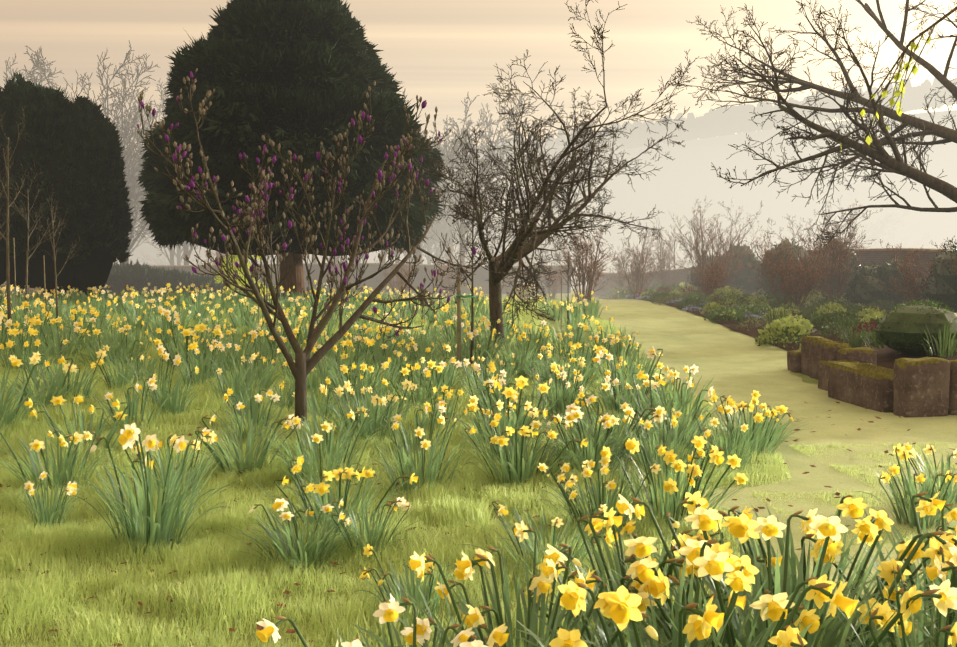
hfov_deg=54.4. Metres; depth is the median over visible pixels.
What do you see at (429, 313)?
daffodil clump
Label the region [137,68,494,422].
magnolia tree
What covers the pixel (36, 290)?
daffodil clump
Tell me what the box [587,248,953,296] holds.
brick wall
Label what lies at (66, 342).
daffodil clump
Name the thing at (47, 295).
daffodil clump
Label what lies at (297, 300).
daffodil clump
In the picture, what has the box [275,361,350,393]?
daffodil clump
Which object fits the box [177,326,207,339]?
daffodil clump
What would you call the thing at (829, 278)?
twiggy shrub
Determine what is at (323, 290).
daffodil clump
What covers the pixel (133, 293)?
daffodil clump
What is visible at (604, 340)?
daffodil clump
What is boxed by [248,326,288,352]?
daffodil clump
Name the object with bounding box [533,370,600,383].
grass patch
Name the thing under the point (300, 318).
daffodil clump
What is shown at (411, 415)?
grass patch
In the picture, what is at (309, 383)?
daffodil clump
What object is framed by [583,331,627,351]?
daffodil clump
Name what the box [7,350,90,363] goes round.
grass patch
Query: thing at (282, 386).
daffodil clump
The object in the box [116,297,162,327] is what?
daffodil clump
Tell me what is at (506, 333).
daffodil clump
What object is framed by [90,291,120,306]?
daffodil clump
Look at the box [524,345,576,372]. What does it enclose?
daffodil clump
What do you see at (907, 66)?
branch with new leaves
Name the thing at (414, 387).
daffodil clump
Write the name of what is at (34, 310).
daffodil clump
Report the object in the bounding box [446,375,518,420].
daffodil clump
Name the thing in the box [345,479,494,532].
grass patch
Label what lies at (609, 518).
daffodil clump
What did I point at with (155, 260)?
valley tree
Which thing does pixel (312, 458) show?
daffodil clump
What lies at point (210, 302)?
daffodil clump
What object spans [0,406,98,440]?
grass patch
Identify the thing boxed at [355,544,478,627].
daffodil clump
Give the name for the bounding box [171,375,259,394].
grass patch
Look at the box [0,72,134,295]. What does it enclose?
columnar yew group
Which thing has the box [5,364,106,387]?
grass patch
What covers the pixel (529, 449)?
grass patch
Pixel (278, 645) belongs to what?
grass patch
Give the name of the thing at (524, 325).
daffodil clump
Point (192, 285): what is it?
daffodil clump
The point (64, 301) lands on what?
daffodil clump
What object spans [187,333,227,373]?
daffodil clump
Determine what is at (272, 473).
grass patch
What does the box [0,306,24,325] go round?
daffodil clump
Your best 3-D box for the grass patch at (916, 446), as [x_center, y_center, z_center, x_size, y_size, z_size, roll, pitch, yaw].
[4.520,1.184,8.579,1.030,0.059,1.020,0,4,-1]
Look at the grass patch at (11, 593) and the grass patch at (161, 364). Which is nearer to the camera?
the grass patch at (11, 593)
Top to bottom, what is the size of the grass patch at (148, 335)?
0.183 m
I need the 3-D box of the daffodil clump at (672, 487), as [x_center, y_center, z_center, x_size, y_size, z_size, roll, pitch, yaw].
[1.299,1.046,6.277,0.921,0.603,1.090,-3,8,-40]
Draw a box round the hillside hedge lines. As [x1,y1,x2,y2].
[129,110,956,252]
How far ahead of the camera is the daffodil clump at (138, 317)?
17.69 m
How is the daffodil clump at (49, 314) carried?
on the ground at (686, 173)
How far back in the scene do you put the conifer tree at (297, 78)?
29.92 m
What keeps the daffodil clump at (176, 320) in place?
on the ground at (686, 173)
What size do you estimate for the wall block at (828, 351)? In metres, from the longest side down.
0.692 x 0.487 x 0.311 m
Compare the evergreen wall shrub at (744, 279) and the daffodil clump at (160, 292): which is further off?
the evergreen wall shrub at (744, 279)
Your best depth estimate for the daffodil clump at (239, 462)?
7.81 m
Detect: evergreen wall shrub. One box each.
[684,241,766,295]
[755,238,860,302]
[843,256,927,308]
[917,240,956,311]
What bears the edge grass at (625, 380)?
on the ground at (686, 173)
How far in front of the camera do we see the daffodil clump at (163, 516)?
5.65 m
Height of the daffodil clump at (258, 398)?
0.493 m
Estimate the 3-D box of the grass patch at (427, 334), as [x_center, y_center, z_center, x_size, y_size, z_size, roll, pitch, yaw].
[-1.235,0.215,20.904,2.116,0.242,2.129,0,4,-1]
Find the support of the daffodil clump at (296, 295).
on the ground at (686, 173)
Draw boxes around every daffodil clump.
[0,285,19,307]
[0,294,18,310]
[0,299,55,340]
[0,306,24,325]
[0,313,25,360]
[0,315,27,336]
[0,315,68,350]
[0,319,27,341]
[0,325,42,371]
[0,340,69,366]
[0,356,82,411]
[0,358,62,426]
[0,413,13,441]
[0,425,131,494]
[4,286,30,311]
[4,293,40,315]
[4,471,91,530]
[5,300,38,322]
[7,328,42,349]
[8,349,107,399]
[12,288,43,301]
[13,318,89,357]
[15,339,54,377]
[16,290,48,306]
[19,333,92,357]
[24,395,128,458]
[25,305,50,329]
[28,297,47,309]
[30,302,53,313]
[32,301,71,317]
[32,313,83,340]
[34,304,69,318]
[40,291,80,330]
[50,286,82,300]
[50,298,99,317]
[51,289,67,309]
[51,423,234,552]
[53,289,80,304]
[53,290,73,307]
[58,307,98,335]
[60,313,110,351]
[62,300,83,322]
[62,311,99,333]
[64,329,144,364]
[65,285,80,303]
[74,286,96,306]
[76,377,170,427]
[80,302,101,317]
[82,298,116,329]
[83,320,141,346]
[85,293,105,310]
[85,324,154,358]
[85,339,148,368]
[86,285,114,304]
[87,287,110,301]
[89,295,107,310]
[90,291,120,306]
[90,307,117,332]
[90,359,151,391]
[92,306,122,321]
[99,288,128,300]
[101,290,128,313]
[102,292,147,315]
[106,286,128,299]
[106,316,137,338]
[107,286,137,301]
[109,315,144,335]
[110,353,165,380]
[110,431,237,501]
[113,345,193,404]
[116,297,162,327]
[118,320,152,352]
[119,291,157,321]
[120,294,150,315]
[120,301,155,332]
[126,290,145,308]
[130,287,169,314]
[133,310,189,345]
[135,306,186,343]
[142,290,153,306]
[142,305,176,323]
[143,304,180,334]
[144,296,182,316]
[144,366,207,416]
[145,328,189,363]
[147,283,167,300]
[148,310,186,333]
[151,306,173,329]
[154,323,229,368]
[156,283,186,307]
[157,292,176,311]
[158,301,203,331]
[163,288,186,307]
[169,296,188,317]
[171,341,223,387]
[173,310,210,328]
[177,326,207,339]
[178,286,207,305]
[178,289,206,308]
[179,335,214,352]
[180,290,212,321]
[180,341,230,379]
[181,324,228,352]
[184,301,213,313]
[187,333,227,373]
[188,310,222,330]
[189,283,217,299]
[189,339,244,377]
[190,298,217,315]
[191,414,309,476]
[195,301,235,320]
[197,289,221,306]
[197,328,239,347]
[198,294,221,307]
[199,284,225,300]
[199,307,223,334]
[202,355,272,403]
[203,349,289,391]
[204,317,230,333]
[204,388,293,441]
[208,311,236,338]
[209,287,233,306]
[210,290,236,313]
[214,333,264,366]
[216,324,257,349]
[218,329,258,361]
[218,330,290,367]
[218,380,292,421]
[219,498,367,570]
[222,307,261,329]
[223,285,240,302]
[225,320,264,342]
[226,296,245,316]
[227,308,264,328]
[234,306,257,320]
[235,284,251,304]
[237,299,256,317]
[243,348,285,382]
[244,310,287,330]
[245,337,271,354]
[248,308,289,328]
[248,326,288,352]
[251,328,305,356]
[251,455,417,537]
[253,320,283,344]
[253,410,389,484]
[256,593,508,646]
[257,315,308,349]
[262,315,292,335]
[263,381,294,410]
[266,342,323,379]
[268,298,293,316]
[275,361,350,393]
[278,285,291,309]
[279,361,342,396]
[279,405,375,457]
[280,303,302,324]
[281,290,302,302]
[283,309,302,330]
[284,296,299,307]
[284,306,312,325]
[285,385,352,419]
[288,298,312,316]
[288,320,323,348]
[290,286,303,300]
[290,298,306,311]
[292,321,318,345]
[297,318,309,329]
[300,288,324,306]
[301,312,336,338]
[301,394,411,435]
[303,324,328,341]
[303,339,340,351]
[303,342,330,368]
[304,296,321,312]
[307,280,333,298]
[307,283,332,298]
[310,303,351,330]
[312,289,350,307]
[312,345,339,377]
[314,330,345,361]
[317,342,374,385]
[318,362,394,400]
[318,497,427,557]
[319,379,417,442]
[322,337,383,375]
[325,331,374,377]
[325,362,384,405]
[326,305,354,325]
[333,302,351,317]
[342,314,372,333]
[342,328,364,346]
[343,355,417,396]
[344,302,376,318]
[345,309,379,327]
[345,312,369,332]
[346,291,360,311]
[347,324,374,339]
[348,337,422,371]
[349,321,406,365]
[349,324,382,350]
[349,383,419,419]
[351,520,696,646]
[352,311,406,349]
[352,327,404,357]
[355,286,370,301]
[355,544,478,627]
[360,414,481,492]
[364,289,391,312]
[364,295,386,310]
[372,400,464,452]
[376,290,403,307]
[377,325,417,351]
[379,300,412,317]
[381,343,424,367]
[382,316,420,343]
[382,355,424,380]
[382,360,461,410]
[383,303,417,324]
[384,286,396,303]
[386,302,411,320]
[386,351,428,384]
[387,321,444,352]
[390,292,407,305]
[394,356,471,399]
[397,339,424,362]
[399,305,420,325]
[400,294,421,313]
[400,330,447,355]
[402,321,437,345]
[402,340,452,364]
[411,345,467,387]
[413,385,467,430]
[418,301,445,324]
[419,319,438,341]
[420,343,460,378]
[426,319,507,357]
[428,288,446,301]
[430,315,455,338]
[431,341,479,361]
[432,315,473,346]
[434,294,443,310]
[435,309,449,324]
[436,300,461,318]
[439,302,469,329]
[442,306,481,339]
[444,304,470,324]
[446,303,456,314]
[446,319,497,366]
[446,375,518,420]
[450,362,515,385]
[452,395,547,460]
[454,358,516,403]
[455,413,592,485]
[456,300,485,317]
[456,343,497,368]
[456,371,516,394]
[457,501,626,576]
[458,394,530,446]
[461,291,483,310]
[463,285,481,302]
[464,327,500,357]
[464,375,563,442]
[465,291,483,308]
[466,288,485,303]
[467,296,488,315]
[467,380,564,425]
[470,316,489,334]
[471,353,524,378]
[471,361,525,408]
[471,363,518,386]
[474,309,489,321]
[474,316,505,344]
[477,332,510,350]
[477,332,555,376]
[478,319,518,338]
[479,491,804,646]
[481,320,521,343]
[483,309,516,324]
[498,329,538,354]
[508,335,540,357]
[508,539,857,646]
[510,323,551,348]
[512,343,573,380]
[513,344,558,364]
[514,344,546,369]
[516,320,550,344]
[518,336,545,346]
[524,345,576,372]
[526,363,595,420]
[527,353,586,385]
[530,456,661,533]
[531,370,587,414]
[531,409,652,475]
[533,374,600,404]
[534,365,590,399]
[536,294,549,306]
[537,348,611,385]
[538,297,564,320]
[538,302,559,315]
[539,399,652,460]
[544,333,586,359]
[546,316,593,344]
[547,370,579,396]
[548,342,605,374]
[549,395,673,460]
[552,301,594,331]
[553,323,591,350]
[554,391,609,430]
[556,315,588,336]
[556,346,665,400]
[557,296,575,311]
[559,305,580,323]
[561,341,605,367]
[562,301,585,317]
[564,321,597,341]
[568,334,622,362]
[570,298,607,319]
[570,494,956,646]
[571,299,582,318]
[574,297,589,313]
[578,370,674,417]
[579,294,597,305]
[582,291,600,315]
[582,314,616,342]
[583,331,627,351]
[588,354,639,380]
[596,335,642,362]
[598,375,663,409]
[600,436,747,528]
[605,317,631,345]
[606,331,643,357]
[607,404,711,477]
[610,402,712,444]
[613,346,664,372]
[615,369,695,420]
[616,359,663,383]
[617,398,717,435]
[626,362,675,394]
[631,364,728,425]
[642,365,701,406]
[649,405,707,449]
[665,495,956,646]
[682,404,768,472]
[699,390,803,457]
[713,401,811,446]
[792,491,956,646]
[837,538,956,646]
[855,443,956,527]
[865,547,956,646]
[885,442,956,508]
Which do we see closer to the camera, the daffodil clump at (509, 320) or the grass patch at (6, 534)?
the grass patch at (6, 534)
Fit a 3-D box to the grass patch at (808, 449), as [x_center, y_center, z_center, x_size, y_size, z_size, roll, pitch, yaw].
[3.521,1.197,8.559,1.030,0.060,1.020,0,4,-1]
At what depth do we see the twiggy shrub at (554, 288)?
61.68 m
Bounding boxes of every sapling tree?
[0,107,26,339]
[0,173,15,238]
[2,163,60,309]
[40,185,81,327]
[247,226,296,325]
[263,218,287,303]
[395,225,419,305]
[553,242,585,324]
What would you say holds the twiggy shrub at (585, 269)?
on the ground at (686, 173)
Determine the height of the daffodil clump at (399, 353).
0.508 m
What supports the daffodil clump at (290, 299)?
on the ground at (686, 173)
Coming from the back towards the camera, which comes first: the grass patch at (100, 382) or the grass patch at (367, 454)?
the grass patch at (100, 382)
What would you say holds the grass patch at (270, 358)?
on the ground at (686, 173)
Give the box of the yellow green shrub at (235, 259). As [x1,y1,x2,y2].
[214,255,268,293]
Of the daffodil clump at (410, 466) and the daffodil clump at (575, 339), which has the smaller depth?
the daffodil clump at (410, 466)
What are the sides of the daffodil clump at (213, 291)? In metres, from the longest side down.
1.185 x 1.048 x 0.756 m
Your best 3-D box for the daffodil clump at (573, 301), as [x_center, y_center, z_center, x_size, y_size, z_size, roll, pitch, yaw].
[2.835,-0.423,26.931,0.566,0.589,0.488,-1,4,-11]
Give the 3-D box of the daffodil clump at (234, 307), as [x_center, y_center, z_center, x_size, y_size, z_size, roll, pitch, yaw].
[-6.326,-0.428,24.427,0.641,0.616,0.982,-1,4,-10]
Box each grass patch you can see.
[0,357,66,372]
[0,366,24,380]
[0,377,81,400]
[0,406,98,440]
[0,426,56,463]
[0,455,127,495]
[0,485,81,536]
[0,515,175,588]
[0,518,27,544]
[0,564,121,646]
[3,396,24,411]
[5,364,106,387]
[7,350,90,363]
[10,478,217,536]
[12,431,165,466]
[14,394,131,420]
[19,312,122,325]
[23,335,72,343]
[28,305,89,310]
[40,563,308,646]
[43,625,256,646]
[45,360,135,375]
[54,343,110,356]
[64,309,150,319]
[64,380,155,405]
[64,412,197,441]
[70,353,156,367]
[82,370,176,391]
[88,456,246,495]
[95,330,152,341]
[103,395,218,424]
[108,317,204,329]
[109,343,169,359]
[114,364,199,380]
[117,329,156,338]
[121,514,333,587]
[125,312,231,323]
[125,342,190,353]
[131,434,264,467]
[137,383,229,407]
[143,357,215,370]
[147,335,200,344]
[169,417,288,445]
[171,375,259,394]
[181,304,259,312]
[183,369,257,383]
[184,479,350,534]
[196,322,283,334]
[198,403,294,426]
[214,453,364,497]
[217,315,307,325]
[222,388,317,411]
[225,362,283,372]
[228,355,284,366]
[237,311,310,320]
[242,377,320,397]
[252,430,377,469]
[257,306,322,313]
[258,369,323,386]
[264,632,454,646]
[268,415,381,446]
[269,562,501,646]
[291,405,383,425]
[295,325,378,337]
[296,317,388,328]
[307,514,499,585]
[309,393,394,411]
[318,340,361,349]
[320,383,402,400]
[322,312,392,320]
[331,375,401,387]
[333,308,395,315]
[337,303,401,309]
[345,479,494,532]
[348,364,392,378]
[353,458,491,497]
[363,433,484,469]
[376,416,480,447]
[386,320,466,332]
[386,327,468,340]
[389,401,476,428]
[390,314,468,324]
[395,393,473,413]
[398,383,476,403]
[399,310,466,317]
[403,305,465,311]
[407,376,472,391]
[410,360,470,372]
[411,368,471,380]
[416,350,469,358]
[467,321,552,333]
[468,302,525,309]
[468,305,530,313]
[468,310,536,318]
[469,314,541,324]
[471,376,540,392]
[473,387,547,403]
[474,410,568,428]
[475,371,536,382]
[476,329,560,342]
[477,355,515,365]
[477,435,580,469]
[479,458,616,495]
[479,480,642,530]
[480,422,575,445]
[482,512,680,581]
[486,345,515,354]
[491,559,710,646]
[506,396,548,411]
[512,628,745,646]
[514,338,565,349]
[521,300,577,306]
[526,302,583,310]
[528,345,568,353]
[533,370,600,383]
[538,377,612,394]
[550,386,616,402]
[562,404,656,429]
[565,390,639,413]
[569,424,668,443]
[570,344,621,352]
[608,431,703,468]
[750,489,895,523]
[790,442,931,465]
[799,525,954,573]
[829,460,955,489]
[883,489,955,524]
[892,441,956,463]
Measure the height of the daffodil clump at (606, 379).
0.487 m
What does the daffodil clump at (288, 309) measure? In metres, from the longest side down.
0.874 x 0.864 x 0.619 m
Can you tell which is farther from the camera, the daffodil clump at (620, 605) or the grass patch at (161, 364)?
the grass patch at (161, 364)
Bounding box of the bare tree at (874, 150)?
[666,0,956,249]
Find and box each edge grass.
[574,316,610,323]
[581,320,610,325]
[587,322,621,330]
[588,327,622,334]
[589,354,639,367]
[596,359,654,375]
[597,369,654,382]
[600,457,737,494]
[609,339,643,349]
[616,484,752,530]
[620,385,703,401]
[636,394,712,414]
[643,512,762,578]
[653,409,726,429]
[684,572,852,645]
[686,433,785,466]
[690,425,770,445]
[713,461,791,487]
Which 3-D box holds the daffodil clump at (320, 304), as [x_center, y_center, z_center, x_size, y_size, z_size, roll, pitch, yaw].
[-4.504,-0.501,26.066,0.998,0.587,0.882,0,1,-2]
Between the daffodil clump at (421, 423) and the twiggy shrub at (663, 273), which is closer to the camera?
the daffodil clump at (421, 423)
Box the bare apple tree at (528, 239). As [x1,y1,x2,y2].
[422,0,696,344]
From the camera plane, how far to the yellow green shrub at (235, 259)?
44.27 m
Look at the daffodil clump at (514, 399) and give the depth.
9.21 m
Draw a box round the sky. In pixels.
[0,0,956,204]
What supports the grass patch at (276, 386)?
on the ground at (686, 173)
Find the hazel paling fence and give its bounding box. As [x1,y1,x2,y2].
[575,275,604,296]
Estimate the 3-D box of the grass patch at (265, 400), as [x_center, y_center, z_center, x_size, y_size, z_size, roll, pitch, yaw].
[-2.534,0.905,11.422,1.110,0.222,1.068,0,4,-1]
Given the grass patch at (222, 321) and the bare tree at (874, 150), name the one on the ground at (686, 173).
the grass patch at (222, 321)
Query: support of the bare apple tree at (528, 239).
on the ground at (686, 173)
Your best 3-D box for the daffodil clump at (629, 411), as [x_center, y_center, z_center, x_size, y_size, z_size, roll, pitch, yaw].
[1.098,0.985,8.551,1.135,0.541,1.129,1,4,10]
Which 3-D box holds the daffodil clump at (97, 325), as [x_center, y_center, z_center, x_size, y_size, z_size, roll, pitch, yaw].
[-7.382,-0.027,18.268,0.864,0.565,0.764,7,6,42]
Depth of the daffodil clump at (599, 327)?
20.02 m
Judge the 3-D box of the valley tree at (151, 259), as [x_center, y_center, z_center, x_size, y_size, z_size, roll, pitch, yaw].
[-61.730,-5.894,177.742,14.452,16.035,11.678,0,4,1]
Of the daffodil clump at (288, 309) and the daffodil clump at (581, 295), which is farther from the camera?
the daffodil clump at (581, 295)
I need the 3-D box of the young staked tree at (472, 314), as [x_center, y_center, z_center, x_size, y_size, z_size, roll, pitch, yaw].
[-0.224,-0.711,15.086,1.063,3.396,1.221,0,4,-1]
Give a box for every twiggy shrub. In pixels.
[195,250,231,279]
[321,255,362,288]
[374,252,412,296]
[423,248,478,296]
[500,253,528,295]
[538,258,565,298]
[551,227,617,302]
[603,247,651,294]
[617,223,665,298]
[644,210,687,291]
[665,199,774,290]
[691,251,731,299]
[742,222,842,309]
[750,237,810,291]
[765,199,881,302]
[878,236,955,306]
[945,255,956,276]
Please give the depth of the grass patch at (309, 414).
10.27 m
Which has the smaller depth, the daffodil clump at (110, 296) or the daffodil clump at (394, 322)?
the daffodil clump at (394, 322)
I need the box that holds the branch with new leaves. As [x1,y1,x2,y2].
[840,6,956,144]
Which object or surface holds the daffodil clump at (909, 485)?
on the mown path
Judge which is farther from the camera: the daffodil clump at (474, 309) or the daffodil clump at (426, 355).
the daffodil clump at (474, 309)
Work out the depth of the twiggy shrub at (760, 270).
38.15 m
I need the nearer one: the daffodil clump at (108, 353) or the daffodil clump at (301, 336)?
the daffodil clump at (108, 353)
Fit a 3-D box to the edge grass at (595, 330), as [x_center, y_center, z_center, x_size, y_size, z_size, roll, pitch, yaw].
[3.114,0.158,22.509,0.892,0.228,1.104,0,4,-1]
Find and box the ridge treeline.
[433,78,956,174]
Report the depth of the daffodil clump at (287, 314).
20.39 m
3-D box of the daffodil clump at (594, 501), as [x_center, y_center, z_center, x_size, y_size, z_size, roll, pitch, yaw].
[0.792,1.115,6.081,0.943,0.481,0.896,-3,1,-33]
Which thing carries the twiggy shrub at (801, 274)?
on the flower border soil
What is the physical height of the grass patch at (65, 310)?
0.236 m
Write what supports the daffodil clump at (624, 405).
on the ground at (686, 173)
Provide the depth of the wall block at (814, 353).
14.52 m
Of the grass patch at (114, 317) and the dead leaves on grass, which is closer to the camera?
the dead leaves on grass
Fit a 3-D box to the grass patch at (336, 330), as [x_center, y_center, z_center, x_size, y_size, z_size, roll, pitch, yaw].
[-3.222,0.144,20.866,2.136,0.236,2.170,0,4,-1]
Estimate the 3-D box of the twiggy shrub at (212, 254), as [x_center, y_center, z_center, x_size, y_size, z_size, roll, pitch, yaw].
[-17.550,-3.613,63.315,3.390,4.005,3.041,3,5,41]
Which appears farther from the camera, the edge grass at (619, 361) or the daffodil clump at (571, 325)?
the daffodil clump at (571, 325)
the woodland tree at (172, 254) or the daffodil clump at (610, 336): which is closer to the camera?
the daffodil clump at (610, 336)
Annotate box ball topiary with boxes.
[870,300,956,354]
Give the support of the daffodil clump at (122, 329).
on the ground at (686, 173)
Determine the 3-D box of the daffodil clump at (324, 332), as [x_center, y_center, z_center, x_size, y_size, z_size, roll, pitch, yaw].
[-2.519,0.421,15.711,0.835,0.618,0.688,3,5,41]
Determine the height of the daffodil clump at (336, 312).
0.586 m
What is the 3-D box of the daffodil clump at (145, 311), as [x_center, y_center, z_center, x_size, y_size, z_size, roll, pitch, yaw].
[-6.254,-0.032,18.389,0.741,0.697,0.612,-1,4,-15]
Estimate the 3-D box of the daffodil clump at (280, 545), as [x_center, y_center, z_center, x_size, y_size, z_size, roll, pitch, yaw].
[-1.042,1.196,5.349,0.884,0.407,0.861,0,4,1]
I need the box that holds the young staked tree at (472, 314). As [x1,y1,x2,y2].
[432,176,496,364]
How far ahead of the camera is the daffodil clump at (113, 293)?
31.09 m
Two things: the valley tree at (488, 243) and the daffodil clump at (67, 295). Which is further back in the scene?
the valley tree at (488, 243)
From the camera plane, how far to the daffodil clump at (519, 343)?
17.69 m
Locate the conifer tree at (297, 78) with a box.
[137,0,445,298]
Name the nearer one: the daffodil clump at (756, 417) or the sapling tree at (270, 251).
the daffodil clump at (756, 417)
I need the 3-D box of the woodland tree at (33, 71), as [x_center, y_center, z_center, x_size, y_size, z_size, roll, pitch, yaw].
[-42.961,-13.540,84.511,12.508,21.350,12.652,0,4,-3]
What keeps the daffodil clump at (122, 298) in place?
on the ground at (686, 173)
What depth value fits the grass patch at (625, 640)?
3.93 m
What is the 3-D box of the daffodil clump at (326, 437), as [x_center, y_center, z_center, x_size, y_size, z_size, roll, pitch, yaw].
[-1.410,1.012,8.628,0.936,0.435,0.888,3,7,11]
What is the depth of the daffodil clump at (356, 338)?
15.72 m
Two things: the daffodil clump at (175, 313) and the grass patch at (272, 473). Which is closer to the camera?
the grass patch at (272, 473)
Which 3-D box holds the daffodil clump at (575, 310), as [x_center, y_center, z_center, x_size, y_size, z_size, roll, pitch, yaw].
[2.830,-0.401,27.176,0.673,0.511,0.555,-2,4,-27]
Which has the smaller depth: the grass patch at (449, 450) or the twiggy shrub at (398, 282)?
the grass patch at (449, 450)
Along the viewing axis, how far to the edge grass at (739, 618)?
4.28 m
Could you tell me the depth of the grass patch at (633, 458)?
8.35 m
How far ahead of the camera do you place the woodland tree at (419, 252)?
82.95 m
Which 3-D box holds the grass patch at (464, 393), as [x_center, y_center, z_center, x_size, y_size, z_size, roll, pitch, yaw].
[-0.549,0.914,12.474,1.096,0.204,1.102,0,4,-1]
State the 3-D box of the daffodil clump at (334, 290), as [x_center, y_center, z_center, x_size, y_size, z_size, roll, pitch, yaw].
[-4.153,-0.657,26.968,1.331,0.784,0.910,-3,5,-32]
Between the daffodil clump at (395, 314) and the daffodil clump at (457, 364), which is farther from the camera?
the daffodil clump at (395, 314)
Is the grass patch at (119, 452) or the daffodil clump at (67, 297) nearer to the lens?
the grass patch at (119, 452)
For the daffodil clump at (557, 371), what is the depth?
12.24 m
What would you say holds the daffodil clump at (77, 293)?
on the ground at (686, 173)
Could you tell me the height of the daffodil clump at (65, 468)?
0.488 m
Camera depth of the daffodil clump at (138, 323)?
19.32 m
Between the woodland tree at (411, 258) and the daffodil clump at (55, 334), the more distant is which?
the woodland tree at (411, 258)
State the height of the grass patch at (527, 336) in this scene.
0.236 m
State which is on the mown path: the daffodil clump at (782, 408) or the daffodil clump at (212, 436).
the daffodil clump at (782, 408)
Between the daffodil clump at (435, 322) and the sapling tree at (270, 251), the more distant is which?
the sapling tree at (270, 251)
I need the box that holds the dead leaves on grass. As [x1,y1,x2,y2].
[0,397,956,646]
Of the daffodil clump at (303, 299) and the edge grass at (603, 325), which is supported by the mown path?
the edge grass at (603, 325)
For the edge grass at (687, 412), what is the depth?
10.35 m
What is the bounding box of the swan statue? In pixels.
[513,275,535,298]
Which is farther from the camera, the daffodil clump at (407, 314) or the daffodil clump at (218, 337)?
the daffodil clump at (407, 314)
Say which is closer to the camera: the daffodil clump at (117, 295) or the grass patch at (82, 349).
the grass patch at (82, 349)
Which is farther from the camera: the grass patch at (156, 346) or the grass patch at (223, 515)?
the grass patch at (156, 346)
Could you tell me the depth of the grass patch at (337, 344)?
18.45 m
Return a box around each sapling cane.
[13,238,16,304]
[43,255,45,313]
[561,276,561,326]
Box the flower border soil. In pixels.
[601,297,956,368]
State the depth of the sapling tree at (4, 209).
24.73 m
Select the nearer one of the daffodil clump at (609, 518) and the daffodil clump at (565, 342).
the daffodil clump at (609, 518)
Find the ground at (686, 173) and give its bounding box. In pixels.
[0,117,956,646]
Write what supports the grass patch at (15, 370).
on the ground at (686, 173)
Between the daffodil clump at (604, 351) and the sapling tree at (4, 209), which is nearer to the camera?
the daffodil clump at (604, 351)
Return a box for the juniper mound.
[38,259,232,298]
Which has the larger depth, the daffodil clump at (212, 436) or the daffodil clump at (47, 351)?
the daffodil clump at (47, 351)
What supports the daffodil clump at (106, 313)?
on the ground at (686, 173)
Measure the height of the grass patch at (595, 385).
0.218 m
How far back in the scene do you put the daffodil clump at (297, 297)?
27.89 m
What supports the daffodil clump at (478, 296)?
on the ground at (686, 173)
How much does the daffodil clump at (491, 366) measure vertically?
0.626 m
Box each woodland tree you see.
[2,48,63,88]
[22,41,166,211]
[118,126,150,263]
[119,77,170,263]
[128,150,152,262]
[132,179,174,264]
[139,98,193,264]
[139,191,195,264]
[153,84,222,261]
[381,130,437,262]
[391,131,458,262]
[402,89,465,263]
[410,175,459,261]
[411,178,478,263]
[423,187,467,264]
[426,83,538,264]
[426,183,471,262]
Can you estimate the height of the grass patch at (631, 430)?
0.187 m
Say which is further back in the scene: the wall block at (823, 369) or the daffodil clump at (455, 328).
the daffodil clump at (455, 328)
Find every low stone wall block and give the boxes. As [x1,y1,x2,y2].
[787,350,800,372]
[801,336,829,375]
[828,362,893,412]
[837,347,876,365]
[893,357,950,417]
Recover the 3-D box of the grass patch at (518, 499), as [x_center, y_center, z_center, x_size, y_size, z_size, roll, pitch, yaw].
[0.554,1.246,6.495,1.129,0.177,1.168,0,4,-1]
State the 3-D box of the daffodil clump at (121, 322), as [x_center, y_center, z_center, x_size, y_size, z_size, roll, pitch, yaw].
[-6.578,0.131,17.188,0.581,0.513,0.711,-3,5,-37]
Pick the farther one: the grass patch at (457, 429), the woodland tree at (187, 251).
the woodland tree at (187, 251)
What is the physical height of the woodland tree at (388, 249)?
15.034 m
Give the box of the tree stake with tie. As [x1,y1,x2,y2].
[455,280,474,369]
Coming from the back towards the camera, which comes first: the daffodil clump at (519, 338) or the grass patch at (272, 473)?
the daffodil clump at (519, 338)
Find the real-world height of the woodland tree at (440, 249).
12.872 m
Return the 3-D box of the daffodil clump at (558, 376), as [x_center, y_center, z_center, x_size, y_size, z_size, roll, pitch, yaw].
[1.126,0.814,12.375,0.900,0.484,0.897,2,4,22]
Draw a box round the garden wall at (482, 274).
[0,263,570,293]
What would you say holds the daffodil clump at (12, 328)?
on the ground at (686, 173)
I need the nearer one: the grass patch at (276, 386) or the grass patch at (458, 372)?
the grass patch at (276, 386)
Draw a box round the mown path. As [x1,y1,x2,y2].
[548,292,956,646]
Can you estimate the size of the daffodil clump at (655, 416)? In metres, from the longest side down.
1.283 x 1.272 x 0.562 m
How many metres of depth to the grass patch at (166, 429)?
9.48 m
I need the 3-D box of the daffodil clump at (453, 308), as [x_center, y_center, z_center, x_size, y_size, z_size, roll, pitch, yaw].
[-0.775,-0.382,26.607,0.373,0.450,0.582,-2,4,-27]
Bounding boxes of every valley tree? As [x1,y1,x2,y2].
[116,250,183,264]
[144,256,201,264]
[440,216,506,265]
[465,217,549,265]
[476,164,611,265]
[494,226,572,265]
[789,209,911,248]
[889,232,933,247]
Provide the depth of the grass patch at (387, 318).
24.88 m
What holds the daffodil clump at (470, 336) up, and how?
on the ground at (686, 173)
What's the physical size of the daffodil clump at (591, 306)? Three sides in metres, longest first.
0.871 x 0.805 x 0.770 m
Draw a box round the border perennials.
[600,282,956,356]
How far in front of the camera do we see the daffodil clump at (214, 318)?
18.72 m
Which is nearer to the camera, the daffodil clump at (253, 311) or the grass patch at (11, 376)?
the grass patch at (11, 376)
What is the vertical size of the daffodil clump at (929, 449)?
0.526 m
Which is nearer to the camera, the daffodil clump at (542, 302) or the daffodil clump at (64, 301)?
the daffodil clump at (64, 301)

